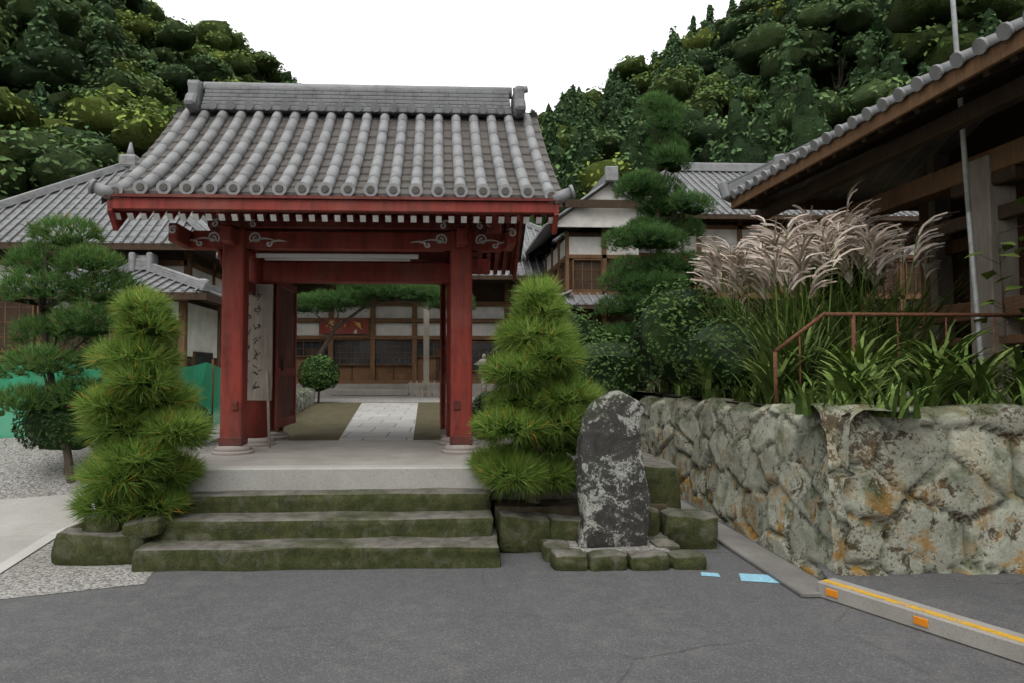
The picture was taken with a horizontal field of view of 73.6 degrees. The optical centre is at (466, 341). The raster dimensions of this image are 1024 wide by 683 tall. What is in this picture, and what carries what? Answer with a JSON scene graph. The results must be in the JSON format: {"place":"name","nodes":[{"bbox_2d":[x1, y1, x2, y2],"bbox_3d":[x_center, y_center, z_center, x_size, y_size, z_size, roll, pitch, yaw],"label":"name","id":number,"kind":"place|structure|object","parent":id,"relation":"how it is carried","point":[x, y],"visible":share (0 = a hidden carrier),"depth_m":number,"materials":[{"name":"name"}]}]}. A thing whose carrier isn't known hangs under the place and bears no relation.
{"place":"outdoors","nodes":[
{"label":"outdoors","id":0,"kind":"place"},
{"bbox_2d":[0,494,152,598],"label":"concrete apron","id":1,"kind":"object","parent":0,"point":[29,526],"visible":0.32,"depth_m":5.90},
{"bbox_2d":[0,250,221,367],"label":"house walls","id":2,"kind":"structure","parent":0,"point":[201,342],"depth_m":17.07,"materials":[{"name":"white paint"}]},
{"bbox_2d":[0,142,221,314],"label":"house roof","id":3,"kind":"structure","parent":2,"relation":"on","point":[74,195],"depth_m":17.07,"materials":[{"name":"grey tile"}]},
{"bbox_2d":[0,395,580,512],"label":"ground","id":4,"kind":"structure","parent":0,"point":[28,473],"depth_m":8.57,"materials":[{"name":"grey gravel"}]},
{"bbox_2d":[11,389,111,474],"bbox_3d":[-4.947,1.125,8.441,1.224,1.107,1.032,0,-3,-2],"label":"azalea","id":5,"kind":"object","parent":4,"relation":"on","point":[42,430],"visible":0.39,"depth_m":8.08,"materials":[{"name":"green plant"}]},
{"bbox_2d":[0,210,151,483],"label":"pine","id":6,"kind":"object","parent":4,"relation":"on","point":[45,326],"visible":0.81,"depth_m":8.07,"materials":[{"name":"green plant"}]},
{"bbox_2d":[0,359,220,437],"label":"green fence","id":7,"kind":"object","parent":4,"relation":"on","point":[207,375],"visible":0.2,"depth_m":11.50,"materials":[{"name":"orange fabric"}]},
{"bbox_2d":[61,281,217,534],"bbox_3d":[-2.916,0.583,6.154,1.380,2.335,1.220,0,-3,-2],"label":"conical pine shrub","id":8,"kind":"object","parent":4,"relation":"on","point":[141,465],"visible":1,"depth_m":5.97,"materials":[{"name":"green plant"}]},
{"bbox_2d":[170,402,211,444],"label":"azalea","id":9,"kind":"object","parent":4,"relation":"on","point":[203,409],"visible":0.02,"depth_m":8.75,"materials":[{"name":"green plant"}]},
{"bbox_2d":[296,387,314,413],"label":"stone wall","id":10,"kind":"structure","parent":4,"relation":"on","point":[305,398],"depth_m":17.35,"materials":[{"name":"stone"}]},
{"bbox_2d":[175,440,520,492],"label":"gate platform","id":11,"kind":"structure","parent":4,"relation":"on","point":[323,465],"depth_m":6.63,"materials":[{"name":"concrete"}]},
{"bbox_2d":[105,193,560,455],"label":"temple gate","id":12,"kind":"structure","parent":11,"relation":"on","point":[271,250],"depth_m":7.86,"materials":[{"name":"red paint"}]},
{"bbox_2d":[88,80,575,262],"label":"gate roof tiles","id":13,"kind":"object","parent":12,"relation":"on","point":[238,138],"visible":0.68,"depth_m":8.10,"materials":[{"name":"grey tile"}]},
{"bbox_2d":[210,402,485,441],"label":"moss lawn","id":14,"kind":"structure","parent":4,"relation":"on","point":[322,421],"depth_m":12.56,"materials":[{"name":"green plant"}]},
{"bbox_2d":[297,354,339,402],"bbox_3d":[-4.475,1.110,20.632,1.284,1.480,1.300,0,-3,-2],"label":"clipped round shrub","id":15,"kind":"object","parent":14,"relation":"on","point":[319,373],"visible":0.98,"depth_m":20.26,"materials":[{"name":"green plant"}]},
{"bbox_2d":[49,451,718,565],"bbox_3d":[-0.753,1.762,9.904,5.988,0.849,7.995,0,-3,-2],"label":"stone edging","id":16,"kind":"object","parent":4,"relation":"on","point":[521,527],"visible":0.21,"depth_m":6.27,"materials":[{"name":"stone"}]},
{"bbox_2d":[297,284,476,356],"bbox_3d":[-3.084,-0.479,24.144,6.976,5.016,3.413,0,-3,-2],"label":"pine tree","id":17,"kind":"object","parent":4,"relation":"on","point":[337,299],"visible":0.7,"depth_m":23.53,"materials":[{"name":"green plant"}]},
{"bbox_2d":[293,283,523,396],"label":"temple building","id":18,"kind":"structure","parent":4,"relation":"on","point":[391,348],"depth_m":27.94,"materials":[{"name":"brown wood"}]},
{"bbox_2d":[474,354,486,395],"bbox_3d":[0.632,1.243,25.161,0.768,1.615,0.665,0,-3,-2],"label":"stone lantern","id":19,"kind":"object","parent":4,"relation":"on","point":[484,387],"visible":0.34,"depth_m":25.06,"materials":[{"name":"stone"}]},
{"bbox_2d":[472,391,497,418],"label":"box hedge","id":20,"kind":"object","parent":4,"relation":"on","point":[476,403],"visible":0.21,"depth_m":10.21,"materials":[{"name":"green plant"}]},
{"bbox_2d":[462,271,607,507],"bbox_3d":[0.661,0.410,6.533,1.426,2.243,1.319,0,-3,-2],"label":"conical pine shrub","id":21,"kind":"object","parent":4,"relation":"on","point":[537,415],"visible":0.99,"depth_m":6.27,"materials":[{"name":"green plant"}]},
{"bbox_2d":[339,403,417,439],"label":"paved path","id":22,"kind":"structure","parent":0,"point":[382,421],"depth_m":12.51,"materials":[{"name":"grey stone"}]},
{"bbox_2d":[149,0,740,114],"label":"sky","id":23,"kind":"structure","parent":0,"point":[547,47],"materials":[{"name":"white"}]},
{"bbox_2d":[0,0,1023,234],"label":"hill forest","id":24,"kind":"object","parent":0,"point":[708,87],"depth_m":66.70,"materials":[{"name":"green plant"}]},
{"bbox_2d":[0,395,1023,682],"bbox_3d":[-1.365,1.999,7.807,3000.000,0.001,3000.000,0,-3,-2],"label":"asphalt ground","id":25,"kind":"structure","parent":0,"point":[526,617],"depth_m":4.33,"materials":[{"name":"grey asphalt"}]},
{"bbox_2d":[134,488,503,571],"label":"stone steps","id":26,"kind":"structure","parent":25,"relation":"on","point":[317,530],"depth_m":6.02,"materials":[{"name":"green stone"}]},
{"bbox_2d":[542,534,705,570],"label":"monument base stones","id":27,"kind":"object","parent":25,"relation":"on","point":[659,552],"visible":0.91,"depth_m":5.70,"materials":[{"name":"stone"}]},
{"bbox_2d":[573,388,648,547],"bbox_3d":[1.301,1.142,6.156,0.673,1.441,0.307,0,-3,-2],"label":"stone monument","id":28,"kind":"object","parent":27,"relation":"on","point":[613,504],"visible":0.93,"depth_m":6.04,"materials":[{"name":"grey stone"}]},
{"bbox_2d":[701,572,778,582],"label":"painted road markings","id":29,"kind":"object","parent":25,"relation":"on","point":[756,577],"visible":0.8,"depth_m":5.47,"materials":[{"name":"blue paint"}]},
{"bbox_2d":[640,396,927,579],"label":"stone retaining wall","id":30,"kind":"structure","parent":25,"relation":"on","point":[754,473],"depth_m":6.70,"materials":[{"name":"grey stone"}]},
{"bbox_2d":[681,500,1023,664],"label":"kerb","id":31,"kind":"object","parent":25,"relation":"on","point":[984,613],"visible":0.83,"depth_m":4.71,"materials":[{"name":"concrete"}]},
{"bbox_2d":[472,222,564,283],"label":"hall roof","id":32,"kind":"structure","parent":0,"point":[533,263],"depth_m":27.40,"materials":[{"name":"grey tile"}]},
{"bbox_2d":[543,227,639,400],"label":"house wing","id":33,"kind":"structure","parent":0,"point":[577,262],"depth_m":22.25,"materials":[{"name":"white paint"}]},
{"bbox_2d":[524,166,662,308],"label":"house gable","id":34,"kind":"structure","parent":33,"relation":"on","point":[598,205],"depth_m":21.73,"materials":[{"name":"white paint"}]},
{"bbox_2d":[606,221,921,381],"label":"house walls","id":35,"kind":"structure","parent":0,"point":[729,233],"depth_m":24.14,"materials":[{"name":"white paint"}]},
{"bbox_2d":[573,162,918,232],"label":"house roof","id":36,"kind":"structure","parent":35,"relation":"on","point":[705,177],"depth_m":25.15,"materials":[{"name":"grey tile"}]},
{"bbox_2d":[638,382,912,405],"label":"planted bank soil","id":37,"kind":"structure","parent":0,"point":[700,397],"depth_m":9.72,"materials":[{"name":"brown soil"}]},
{"bbox_2d":[566,304,610,346],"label":"shrub","id":38,"kind":"object","parent":37,"relation":"on","point":[587,326],"visible":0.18,"depth_m":15.17,"materials":[{"name":"green plant"}]},
{"bbox_2d":[575,332,659,400],"bbox_3d":[2.696,0.845,13.258,2.029,2.054,2.040,0,-3,-2],"label":"shrub","id":39,"kind":"object","parent":37,"relation":"on","point":[612,365],"visible":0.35,"depth_m":12.54,"materials":[{"name":"green plant"}]},
{"bbox_2d":[592,88,745,395],"bbox_3d":[4.976,-2.393,17.242,4.028,8.191,3.164,0,-3,-2],"label":"garden pine","id":40,"kind":"object","parent":37,"relation":"on","point":[649,228],"visible":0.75,"depth_m":17.01,"materials":[{"name":"green plant"}]},
{"bbox_2d":[628,278,729,397],"bbox_3d":[3.405,0.058,10.911,1.656,2.157,1.823,0,-3,-2],"label":"bank shrub","id":41,"kind":"object","parent":37,"relation":"on","point":[654,349],"visible":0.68,"depth_m":10.46,"materials":[{"name":"green plant"}]},
{"bbox_2d":[672,315,780,398],"bbox_3d":[3.439,0.371,8.985,1.434,1.460,1.617,0,-3,-2],"label":"bank shrub","id":42,"kind":"object","parent":37,"relation":"on","point":[706,349],"visible":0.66,"depth_m":8.57,"materials":[{"name":"green plant"}]},
{"bbox_2d":[707,208,925,375],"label":"pampas grass stalks","id":43,"kind":"object","parent":37,"relation":"on","point":[776,294],"visible":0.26,"depth_m":8.35,"materials":[{"name":"green plant"}]},
{"bbox_2d":[686,178,959,303],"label":"pampas grass plumes","id":44,"kind":"object","parent":43,"relation":"attached to","point":[796,258],"visible":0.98,"depth_m":8.34,"materials":[{"name":"beige plant"}]},
{"bbox_2d":[647,196,1023,418],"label":"leafy plants","id":45,"kind":"object","parent":37,"relation":"on","point":[929,377],"visible":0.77,"depth_m":7.13,"materials":[{"name":"green plant"}]},
{"bbox_2d":[802,252,886,323],"bbox_3d":[5.183,-0.807,9.432,1.009,1.155,1.226,0,-3,-2],"label":"shrub","id":46,"kind":"object","parent":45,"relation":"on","point":[834,276],"visible":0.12,"depth_m":9.10,"materials":[{"name":"green plant"}]},
{"bbox_2d":[731,28,1023,402],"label":"temple hall","id":47,"kind":"structure","parent":37,"relation":"on","point":[988,86],"depth_m":8.08,"materials":[{"name":"brown wood"}]},
{"bbox_2d":[717,11,1023,202],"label":"tiled roof","id":48,"kind":"structure","parent":47,"relation":"on","point":[912,166],"depth_m":10.48,"materials":[{"name":"tile"}]},
{"bbox_2d":[773,312,1023,403],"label":"rusty handrail","id":49,"kind":"object","parent":37,"relation":"on","point":[813,322],"visible":0.66,"depth_m":6.77,"materials":[{"name":"orange metal"}]},
{"bbox_2d":[950,0,984,364],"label":"flag pole","id":50,"kind":"object","parent":37,"relation":"on","point":[976,300],"visible":0.51,"depth_m":7.49,"materials":[{"name":"metal"}]},
{"bbox_2d":[981,225,1023,400],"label":"sapling stems","id":51,"kind":"object","parent":37,"relation":"on","point":[1003,291],"visible":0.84,"depth_m":7.11,"materials":[{"name":"green plant"}]},
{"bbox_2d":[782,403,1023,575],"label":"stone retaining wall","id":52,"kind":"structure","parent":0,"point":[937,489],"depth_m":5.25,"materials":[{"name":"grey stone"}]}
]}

